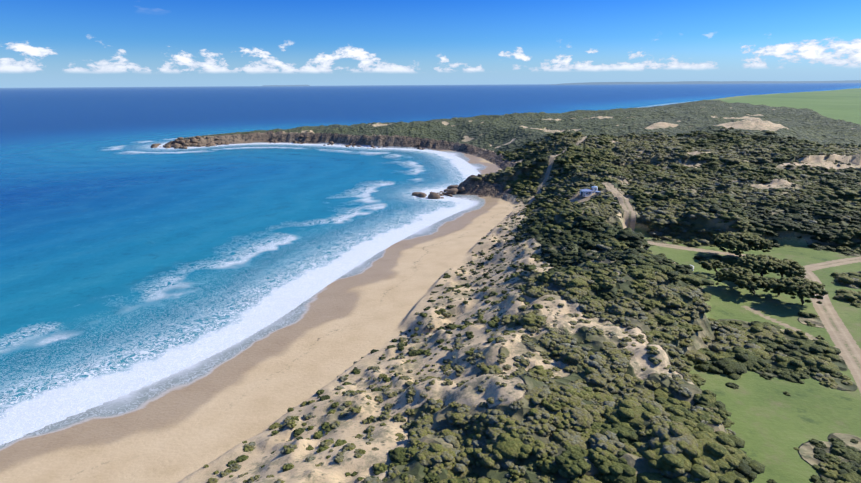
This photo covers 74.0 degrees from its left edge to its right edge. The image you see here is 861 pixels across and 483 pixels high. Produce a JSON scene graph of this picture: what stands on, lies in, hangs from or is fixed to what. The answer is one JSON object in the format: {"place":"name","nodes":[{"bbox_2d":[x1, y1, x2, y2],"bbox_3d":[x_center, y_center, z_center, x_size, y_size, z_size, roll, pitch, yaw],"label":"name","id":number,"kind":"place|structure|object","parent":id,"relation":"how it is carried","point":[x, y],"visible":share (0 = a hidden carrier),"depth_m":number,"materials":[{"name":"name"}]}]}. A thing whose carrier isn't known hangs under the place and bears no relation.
{"place":"outdoors","nodes":[
{"label":"outdoors","id":0,"kind":"place"},
{"bbox_2d":[263,85,309,85],"bbox_3d":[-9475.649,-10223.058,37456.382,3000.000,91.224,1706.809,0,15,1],"label":"island hill","id":1,"kind":"structure","parent":0,"point":[286,85],"depth_m":36930.90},
{"bbox_2d":[0,88,860,482],"bbox_3d":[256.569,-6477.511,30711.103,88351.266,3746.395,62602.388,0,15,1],"label":"ground terrain","id":2,"kind":"structure","parent":0,"point":[190,422],"depth_m":124.17,"materials":[{"name":"beige sand"}]},
{"bbox_2d":[151,136,228,148],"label":"tip rocks","id":3,"kind":"object","parent":2,"relation":"on","point":[182,144],"visible":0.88,"depth_m":598.69,"materials":[{"name":"stone"}]},
{"bbox_2d":[215,135,424,149],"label":"coastal rocks","id":4,"kind":"object","parent":2,"relation":"on","point":[295,142],"visible":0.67,"depth_m":614.95,"materials":[{"name":"brown stone"}]},
{"bbox_2d":[412,174,480,198],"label":"rocks","id":5,"kind":"object","parent":2,"relation":"on","point":[451,190],"visible":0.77,"depth_m":325.33,"materials":[{"name":"grey stone"}]},
{"bbox_2d":[203,266,860,482],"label":"shrubs","id":6,"kind":"object","parent":2,"relation":"on","point":[685,444],"visible":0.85,"depth_m":87.25,"materials":[{"name":"green plant"}]},
{"bbox_2d":[580,188,592,196],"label":"hut","id":7,"kind":"object","parent":2,"relation":"on","point":[587,192],"depth_m":250.44,"materials":[{"name":"white paint"}]},
{"bbox_2d":[591,186,597,192],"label":"building","id":8,"kind":"structure","parent":2,"relation":"on","point":[594,188],"depth_m":255.53,"materials":[{"name":"concrete"}]},
{"bbox_2d":[426,127,860,339],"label":"shrubs","id":9,"kind":"object","parent":2,"relation":"on","point":[831,188],"visible":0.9,"depth_m":232.22,"materials":[{"name":"green plant"}]},
{"bbox_2d":[698,259,728,273],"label":"tree","id":10,"kind":"object","parent":2,"relation":"on","point":[708,265],"depth_m":161.66,"materials":[{"name":"green plant"}]},
{"bbox_2d":[713,266,756,285],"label":"tree","id":11,"kind":"object","parent":2,"relation":"on","point":[729,273],"depth_m":149.46,"materials":[{"name":"green plant"}]},
{"bbox_2d":[710,232,772,256],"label":"tree","id":12,"kind":"object","parent":2,"relation":"on","point":[742,241],"depth_m":173.45,"materials":[{"name":"green plant"}]},
{"bbox_2d":[734,274,770,293],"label":"tree","id":13,"kind":"object","parent":2,"relation":"on","point":[744,281],"depth_m":144.64,"materials":[{"name":"green plant"}]},
{"bbox_2d":[736,254,785,276],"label":"tree","id":14,"kind":"object","parent":2,"relation":"on","point":[752,262],"depth_m":155.69,"materials":[{"name":"green plant"}]},
{"bbox_2d":[757,277,779,295],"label":"tree","id":15,"kind":"object","parent":2,"relation":"on","point":[773,279],"depth_m":144.49,"materials":[{"name":"green plant"}]},
{"bbox_2d":[759,258,805,277],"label":"tree","id":16,"kind":"object","parent":2,"relation":"on","point":[797,269],"depth_m":153.15,"materials":[{"name":"green plant"}]},
{"bbox_2d":[770,276,828,304],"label":"tree","id":17,"kind":"object","parent":2,"relation":"on","point":[804,287],"depth_m":136.70,"materials":[{"name":"green plant"}]},
{"bbox_2d":[840,228,860,239],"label":"tree","id":18,"kind":"object","parent":2,"relation":"on","point":[856,232],"visible":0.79,"depth_m":189.09,"materials":[{"name":"green plant"}]},
{"bbox_2d":[0,83,860,444],"bbox_3d":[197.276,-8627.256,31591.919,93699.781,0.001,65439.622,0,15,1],"label":"sea water","id":19,"kind":"structure","parent":0,"point":[130,259],"depth_m":293.13,"materials":[{"name":"blue liquid"}]},
{"bbox_2d":[0,0,860,87],"label":"sky","id":20,"kind":"structure","parent":0,"point":[44,43],"materials":[{"name":"blue"}]},
{"bbox_2d":[549,80,860,84],"bbox_3d":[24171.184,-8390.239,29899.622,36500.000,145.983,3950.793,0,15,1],"label":"land","id":21,"kind":"structure","parent":0,"point":[715,82],"depth_m":28878.06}
]}

